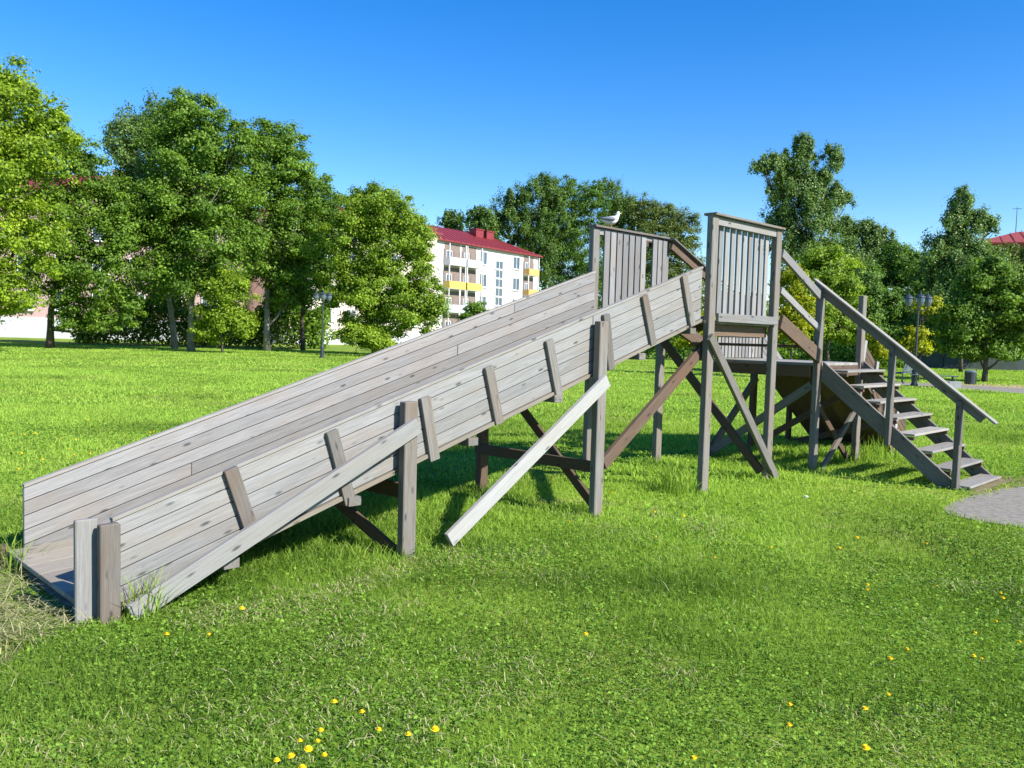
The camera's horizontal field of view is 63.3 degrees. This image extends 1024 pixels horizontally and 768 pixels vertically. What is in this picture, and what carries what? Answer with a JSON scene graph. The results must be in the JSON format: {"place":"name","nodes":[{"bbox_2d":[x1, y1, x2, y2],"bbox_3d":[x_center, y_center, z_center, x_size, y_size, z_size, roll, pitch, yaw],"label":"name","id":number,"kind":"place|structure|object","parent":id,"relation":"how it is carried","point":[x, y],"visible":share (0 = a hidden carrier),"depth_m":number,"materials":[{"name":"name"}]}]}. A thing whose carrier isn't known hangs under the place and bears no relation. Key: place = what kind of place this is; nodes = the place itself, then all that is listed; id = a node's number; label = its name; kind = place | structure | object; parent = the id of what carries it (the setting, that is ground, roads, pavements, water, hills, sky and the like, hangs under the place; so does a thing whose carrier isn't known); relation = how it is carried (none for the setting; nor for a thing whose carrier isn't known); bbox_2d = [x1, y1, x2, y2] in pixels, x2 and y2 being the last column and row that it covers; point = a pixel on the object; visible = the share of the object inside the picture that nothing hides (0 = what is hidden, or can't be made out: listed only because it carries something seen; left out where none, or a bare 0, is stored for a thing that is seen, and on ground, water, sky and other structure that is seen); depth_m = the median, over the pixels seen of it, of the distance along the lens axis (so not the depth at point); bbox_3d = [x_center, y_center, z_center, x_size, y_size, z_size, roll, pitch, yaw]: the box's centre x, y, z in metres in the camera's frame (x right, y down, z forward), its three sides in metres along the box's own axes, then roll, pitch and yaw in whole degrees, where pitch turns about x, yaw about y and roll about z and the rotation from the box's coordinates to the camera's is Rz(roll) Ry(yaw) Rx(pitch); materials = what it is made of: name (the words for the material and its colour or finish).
{"place":"outdoors","nodes":[
{"label":"outdoors","id":0,"kind":"place"},
{"bbox_2d":[0,337,1023,767],"bbox_3d":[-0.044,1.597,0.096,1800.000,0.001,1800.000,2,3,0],"label":"ground","id":1,"kind":"structure","parent":0,"point":[468,733],"depth_m":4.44,"materials":[{"name":"green plant"}]},
{"bbox_2d":[0,632,23,663],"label":"bare soil","id":2,"kind":"structure","parent":1,"relation":"on","point":[7,649],"depth_m":4.04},
{"bbox_2d":[0,52,89,324],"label":"maple tree","id":3,"kind":"object","parent":1,"relation":"on","point":[28,149],"visible":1,"depth_m":41.21,"materials":[{"name":"green plant"}]},
{"bbox_2d":[4,129,162,347],"bbox_3d":[-25.544,-8.547,49.686,9.296,13.148,7.384,2,3,0],"label":"maple tree","id":4,"kind":"object","parent":1,"relation":"on","point":[118,224],"visible":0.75,"depth_m":48.97,"materials":[{"name":"green plant"}]},
{"bbox_2d":[0,170,245,341],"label":"apartment block","id":5,"kind":"structure","parent":1,"relation":"on","point":[34,325],"depth_m":79.72,"materials":[{"name":"white paint"}]},
{"bbox_2d":[92,227,102,241],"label":"window","id":6,"kind":"structure","parent":5,"relation":"in","point":[96,240],"depth_m":79.81,"materials":[{"name":"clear glass"}]},
{"bbox_2d":[95,82,193,348],"bbox_3d":[-24.253,-11.152,55.371,6.981,17.760,6.500,2,3,0],"label":"poplar tree","id":7,"kind":"object","parent":1,"relation":"on","point":[126,155],"visible":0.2,"depth_m":54.27,"materials":[{"name":"green plant"}]},
{"bbox_2d":[120,85,274,350],"bbox_3d":[-19.735,-10.019,51.241,10.008,16.201,7.406,2,3,0],"label":"broadleaf tree","id":8,"kind":"object","parent":1,"relation":"on","point":[171,204],"visible":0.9,"depth_m":50.28,"materials":[{"name":"green plant"}]},
{"bbox_2d":[65,287,333,348],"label":"hedge","id":9,"kind":"object","parent":1,"relation":"on","point":[148,328],"visible":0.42,"depth_m":65.17,"materials":[{"name":"green plant"}]},
{"bbox_2d":[185,266,265,352],"bbox_3d":[-17.233,-4.381,49.633,4.674,5.295,3.289,2,3,0],"label":"young tree","id":10,"kind":"object","parent":1,"relation":"on","point":[240,324],"visible":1,"depth_m":49.22,"materials":[{"name":"green plant"}]},
{"bbox_2d":[198,115,332,350],"bbox_3d":[-16.904,-10.182,56.237,8.919,16.103,7.688,0,4,-30],"label":"broadleaf tree","id":11,"kind":"object","parent":1,"relation":"on","point":[284,275],"visible":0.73,"depth_m":55.67,"materials":[{"name":"green plant"}]},
{"bbox_2d":[287,753,294,765],"bbox_3d":[-0.801,1.379,3.030,0.033,0.070,0.032,-8,12,-12],"label":"dandelion","id":12,"kind":"object","parent":1,"relation":"on","point":[291,755],"visible":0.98,"depth_m":3.02,"materials":[{"name":"yellow plant"}]},
{"bbox_2d":[304,745,311,762],"bbox_3d":[-0.747,1.362,3.045,0.034,0.074,0.034,1,3,-9],"label":"dandelion","id":13,"kind":"object","parent":1,"relation":"on","point":[307,748],"visible":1,"depth_m":3.04,"materials":[{"name":"yellow plant"}]},
{"bbox_2d":[313,290,332,357],"bbox_3d":[-10.403,-3.295,45.916,1.045,3.820,1.064,-1,4,-34],"label":"street lamp","id":14,"kind":"object","parent":1,"relation":"on","point":[324,296],"visible":0.98,"depth_m":45.89,"materials":[{"name":"metal"}]},
{"bbox_2d":[292,172,354,349],"bbox_3d":[-14.137,-8.853,60.982,6.345,13.023,6.149,2,3,0],"label":"broadleaf tree","id":15,"kind":"object","parent":1,"relation":"on","point":[331,204],"visible":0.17,"depth_m":59.65,"materials":[{"name":"green plant"}]},
{"bbox_2d":[246,206,442,344],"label":"apartment block","id":16,"kind":"structure","parent":1,"relation":"on","point":[258,290],"depth_m":88.77,"materials":[{"name":"beige paint"}]},
{"bbox_2d":[325,321,401,354],"bbox_3d":[-9.017,-2.707,50.682,5.083,2.271,2.595,2,3,0],"label":"shrub","id":17,"kind":"object","parent":1,"relation":"on","point":[350,334],"visible":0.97,"depth_m":50.20,"materials":[{"name":"green plant"}]},
{"bbox_2d":[308,180,457,353],"bbox_3d":[-8.451,-7.455,53.465,10.064,11.459,6.189,2,3,0],"label":"broadleaf tree","id":18,"kind":"object","parent":1,"relation":"on","point":[368,276],"visible":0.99,"depth_m":52.77,"materials":[{"name":"green plant"}]},
{"bbox_2d":[432,726,438,743],"bbox_3d":[-0.301,1.364,3.224,0.036,0.077,0.036,-2,16,-31],"label":"dandelion","id":19,"kind":"object","parent":1,"relation":"on","point":[435,728],"visible":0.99,"depth_m":3.22,"materials":[{"name":"yellow plant"}]},
{"bbox_2d":[0,436,899,622],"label":"long grass","id":20,"kind":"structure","parent":1,"relation":"on","point":[877,450],"depth_m":5.59,"materials":[{"name":"green plant"}]},
{"bbox_2d":[435,208,465,231],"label":"broadleaf tree","id":21,"kind":"object","parent":1,"relation":"on","point":[449,219],"visible":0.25,"depth_m":147.20,"materials":[{"name":"green plant"}]},
{"bbox_2d":[454,301,489,321],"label":"young tree","id":22,"kind":"object","parent":1,"relation":"on","point":[476,308],"visible":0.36,"depth_m":79.09,"materials":[{"name":"green plant"}]},
{"bbox_2d":[426,223,542,329],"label":"apartment block","id":23,"kind":"structure","parent":1,"relation":"on","point":[477,264],"depth_m":121.40,"materials":[{"name":"white paint"}]},
{"bbox_2d":[446,250,451,256],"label":"window","id":24,"kind":"structure","parent":23,"relation":"in","point":[447,251],"depth_m":114.12,"materials":[{"name":"clear glass"}]},
{"bbox_2d":[478,296,486,309],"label":"window","id":25,"kind":"structure","parent":23,"relation":"in","point":[483,297],"depth_m":121.39,"materials":[{"name":"clear glass"}]},
{"bbox_2d":[479,273,486,287],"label":"window","id":26,"kind":"structure","parent":23,"relation":"in","point":[484,276],"depth_m":121.17,"materials":[{"name":"clear glass"}]},
{"bbox_2d":[479,251,487,265],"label":"window","id":27,"kind":"structure","parent":23,"relation":"in","point":[484,261],"depth_m":121.01,"materials":[{"name":"clear glass"}]},
{"bbox_2d":[494,297,501,305],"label":"window","id":28,"kind":"structure","parent":23,"relation":"in","point":[497,300],"depth_m":124.36,"materials":[{"name":"clear glass"}]},
{"bbox_2d":[494,288,502,296],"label":"window","id":29,"kind":"structure","parent":23,"relation":"in","point":[498,291],"depth_m":124.39,"materials":[{"name":"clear glass"}]},
{"bbox_2d":[495,279,502,287],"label":"window","id":30,"kind":"structure","parent":23,"relation":"in","point":[498,282],"depth_m":124.33,"materials":[{"name":"clear glass"}]},
{"bbox_2d":[495,270,502,278],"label":"window","id":31,"kind":"structure","parent":23,"relation":"in","point":[498,273],"depth_m":124.18,"materials":[{"name":"clear glass"}]},
{"bbox_2d":[495,260,502,269],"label":"window","id":32,"kind":"structure","parent":23,"relation":"in","point":[498,264],"depth_m":124.06,"materials":[{"name":"clear glass"}]},
{"bbox_2d":[512,278,519,290],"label":"window","id":33,"kind":"structure","parent":23,"relation":"in","point":[515,281],"depth_m":128.03,"materials":[{"name":"clear glass"}]},
{"bbox_2d":[512,256,519,269],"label":"window","id":34,"kind":"structure","parent":23,"relation":"in","point":[516,260],"depth_m":127.81,"materials":[{"name":"clear glass"}]},
{"bbox_2d":[457,203,512,241],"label":"broadleaf tree","id":35,"kind":"object","parent":1,"relation":"on","point":[483,218],"visible":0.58,"depth_m":142.56,"materials":[{"name":"green plant"}]},
{"bbox_2d":[0,212,1000,624],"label":"wooden slide","id":36,"kind":"object","parent":1,"relation":"on","point":[192,502],"visible":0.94,"depth_m":7.09,"materials":[{"name":"grey wood"}]},
{"bbox_2d":[596,211,620,226],"bbox_3d":[1.140,-1.933,9.746,0.169,0.199,0.277,6,6,54],"label":"gull","id":37,"kind":"object","parent":36,"relation":"on","point":[610,220],"visible":0.95,"depth_m":9.72,"materials":[{"name":"white"}]},
{"bbox_2d":[0,420,1023,767],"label":"clover","id":38,"kind":"object","parent":1,"relation":"on","point":[604,672],"visible":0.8,"depth_m":4.09,"materials":[{"name":"green plant"}]},
{"bbox_2d":[0,495,1023,767],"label":"dry straw","id":39,"kind":"object","parent":1,"relation":"on","point":[16,611],"visible":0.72,"depth_m":4.17,"materials":[{"name":"beige plant"}]},
{"bbox_2d":[489,169,578,288],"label":"linden tree","id":40,"kind":"object","parent":1,"relation":"on","point":[539,234],"visible":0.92,"depth_m":142.53,"materials":[{"name":"green plant"}]},
{"bbox_2d":[535,174,613,308],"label":"birch tree","id":41,"kind":"object","parent":1,"relation":"on","point":[572,245],"visible":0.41,"depth_m":144.97,"materials":[{"name":"green plant"}]},
{"bbox_2d":[583,175,648,309],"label":"linden tree","id":42,"kind":"object","parent":1,"relation":"on","point":[620,206],"visible":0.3,"depth_m":152.82,"materials":[{"name":"green plant"}]},
{"bbox_2d":[624,191,705,309],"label":"willow tree","id":43,"kind":"object","parent":1,"relation":"on","point":[672,226],"visible":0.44,"depth_m":148.35,"materials":[{"name":"green plant"}]},
{"bbox_2d":[670,310,716,350],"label":"young tree","id":44,"kind":"object","parent":1,"relation":"on","point":[681,343],"visible":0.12,"depth_m":36.96,"materials":[{"name":"green plant"}]},
{"bbox_2d":[537,278,904,349],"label":"wooded belt","id":45,"kind":"object","parent":1,"relation":"on","point":[767,304],"depth_m":184.96,"materials":[{"name":"green plant"}]},
{"bbox_2d":[766,263,815,359],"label":"young tree","id":46,"kind":"object","parent":1,"relation":"on","point":[790,279],"visible":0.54,"depth_m":35.31,"materials":[{"name":"green plant"}]},
{"bbox_2d":[713,342,904,367],"bbox_3d":[20.199,-2.020,55.957,15.200,1.849,1.693,1,3,-8],"label":"hedge","id":47,"kind":"object","parent":1,"relation":"on","point":[837,354],"visible":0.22,"depth_m":55.80,"materials":[{"name":"green plant"}]},
{"bbox_2d":[747,130,871,292],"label":"poplar tree","id":48,"kind":"object","parent":1,"relation":"on","point":[804,196],"visible":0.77,"depth_m":70.39,"materials":[{"name":"green plant"}]},
{"bbox_2d":[780,242,881,360],"bbox_3d":[15.298,-3.538,40.171,5.372,6.509,3.722,2,3,0],"label":"linden tree","id":49,"kind":"object","parent":1,"relation":"on","point":[825,267],"visible":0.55,"depth_m":39.49,"materials":[{"name":"green plant"}]},
{"bbox_2d":[641,324,1023,365],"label":"hedge","id":50,"kind":"object","parent":1,"relation":"on","point":[683,350],"visible":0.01,"depth_m":62.91,"materials":[{"name":"green plant"}]},
{"bbox_2d":[861,744,869,757],"bbox_3d":[1.363,1.427,3.207,0.035,0.076,0.035,-8,17,-28],"label":"dandelion","id":51,"kind":"object","parent":1,"relation":"on","point":[865,747],"visible":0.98,"depth_m":3.20,"materials":[{"name":"yellow plant"}]},
{"bbox_2d":[825,212,907,287],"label":"poplar tree","id":52,"kind":"object","parent":1,"relation":"on","point":[873,234],"visible":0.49,"depth_m":74.73,"materials":[{"name":"green plant"}]},
{"bbox_2d":[840,256,906,337],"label":"linden tree","id":53,"kind":"object","parent":1,"relation":"on","point":[884,304],"visible":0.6,"depth_m":43.10,"materials":[{"name":"green plant"}]},
{"bbox_2d":[865,334,888,360],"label":"young tree","id":54,"kind":"object","parent":1,"relation":"on","point":[877,348],"visible":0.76,"depth_m":38.56,"materials":[{"name":"yellow plant"}]},
{"bbox_2d":[873,241,929,349],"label":"broadleaf tree","id":55,"kind":"object","parent":1,"relation":"on","point":[898,260],"visible":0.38,"depth_m":64.72,"materials":[{"name":"green plant"}]},
{"bbox_2d":[892,295,943,380],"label":"young tree","id":56,"kind":"object","parent":1,"relation":"on","point":[907,342],"visible":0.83,"depth_m":36.68,"materials":[{"name":"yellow plant"}]},
{"bbox_2d":[903,291,932,385],"bbox_3d":[15.922,-1.758,32.515,1.045,3.790,1.064,2,3,0],"label":"street lamp","id":57,"kind":"object","parent":1,"relation":"on","point":[922,299],"visible":0.97,"depth_m":32.52,"materials":[{"name":"metal"}]},
{"bbox_2d":[893,265,953,350],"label":"broadleaf tree","id":58,"kind":"object","parent":1,"relation":"on","point":[915,285],"visible":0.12,"depth_m":59.14,"materials":[{"name":"green plant"}]},
{"bbox_2d":[909,351,1023,369],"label":"park wall","id":59,"kind":"structure","parent":1,"relation":"on","point":[937,360],"depth_m":59.46,"materials":[{"name":"concrete"}]},
{"bbox_2d":[912,181,1022,371],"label":"poplar tree","id":60,"kind":"object","parent":1,"relation":"on","point":[957,245],"visible":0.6,"depth_m":51.02,"materials":[{"name":"green plant"}]},
{"bbox_2d":[927,253,1023,381],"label":"maple tree","id":61,"kind":"object","parent":1,"relation":"on","point":[982,329],"visible":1,"depth_m":37.73,"materials":[{"name":"green plant"}]},
{"bbox_2d":[945,487,1023,526],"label":"asphalt pad","id":62,"kind":"object","parent":1,"relation":"on","point":[1006,506],"visible":0.8,"depth_m":8.31,"materials":[{"name":"grey asphalt"}]},
{"bbox_2d":[961,383,1023,387],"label":"dirt strip","id":63,"kind":"object","parent":1,"relation":"on","point":[1016,386],"depth_m":34.67,"materials":[{"name":"soil"}]},
{"bbox_2d":[964,369,976,384],"bbox_3d":[19.468,-0.313,35.269,0.450,0.670,0.439,4,4,32],"label":"litter bin","id":64,"kind":"object","parent":63,"relation":"on","point":[970,376],"visible":0.99,"depth_m":35.13,"materials":[{"name":"metal"}]},
{"bbox_2d":[967,476,1023,494],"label":"bare soil","id":65,"kind":"structure","parent":1,"relation":"on","point":[987,486],"depth_m":9.62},
{"bbox_2d":[994,242,1023,310],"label":"willow tree","id":66,"kind":"object","parent":1,"relation":"on","point":[1015,249],"visible":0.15,"depth_m":55.17,"materials":[{"name":"green plant"}]},
{"bbox_2d":[0,0,1023,324],"label":"sky","id":67,"kind":"structure","parent":0,"point":[449,103],"materials":[{"name":"blue"}]},
{"bbox_2d":[895,382,1023,393],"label":"path","id":68,"kind":"structure","parent":0,"point":[1006,389],"depth_m":32.53,"materials":[{"name":"grey asphalt"}]},
{"bbox_2d":[895,363,912,383],"bbox_3d":[16.483,-0.483,34.880,0.648,0.958,1.700,5,5,42],"label":"park bench","id":69,"kind":"object","parent":68,"relation":"on","point":[906,366],"visible":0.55,"depth_m":34.36,"materials":[{"name":"metal"}]},
{"bbox_2d":[909,374,958,385],"bbox_3d":[16.360,-0.096,32.252,1.700,0.492,0.542,3,4,25],"label":"park bench","id":70,"kind":"object","parent":68,"relation":"on","point":[952,378],"visible":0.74,"depth_m":32.25,"materials":[{"name":"metal"}]},
{"bbox_2d":[947,381,961,388],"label":"concrete block","id":71,"kind":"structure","parent":68,"relation":"on","point":[956,384],"depth_m":31.34,"materials":[{"name":"white concrete"}]},
{"bbox_2d":[987,207,1023,311],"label":"brick building","id":72,"kind":"structure","parent":0,"point":[1015,237],"depth_m":98.46,"materials":[{"name":"red brick"}]}
]}

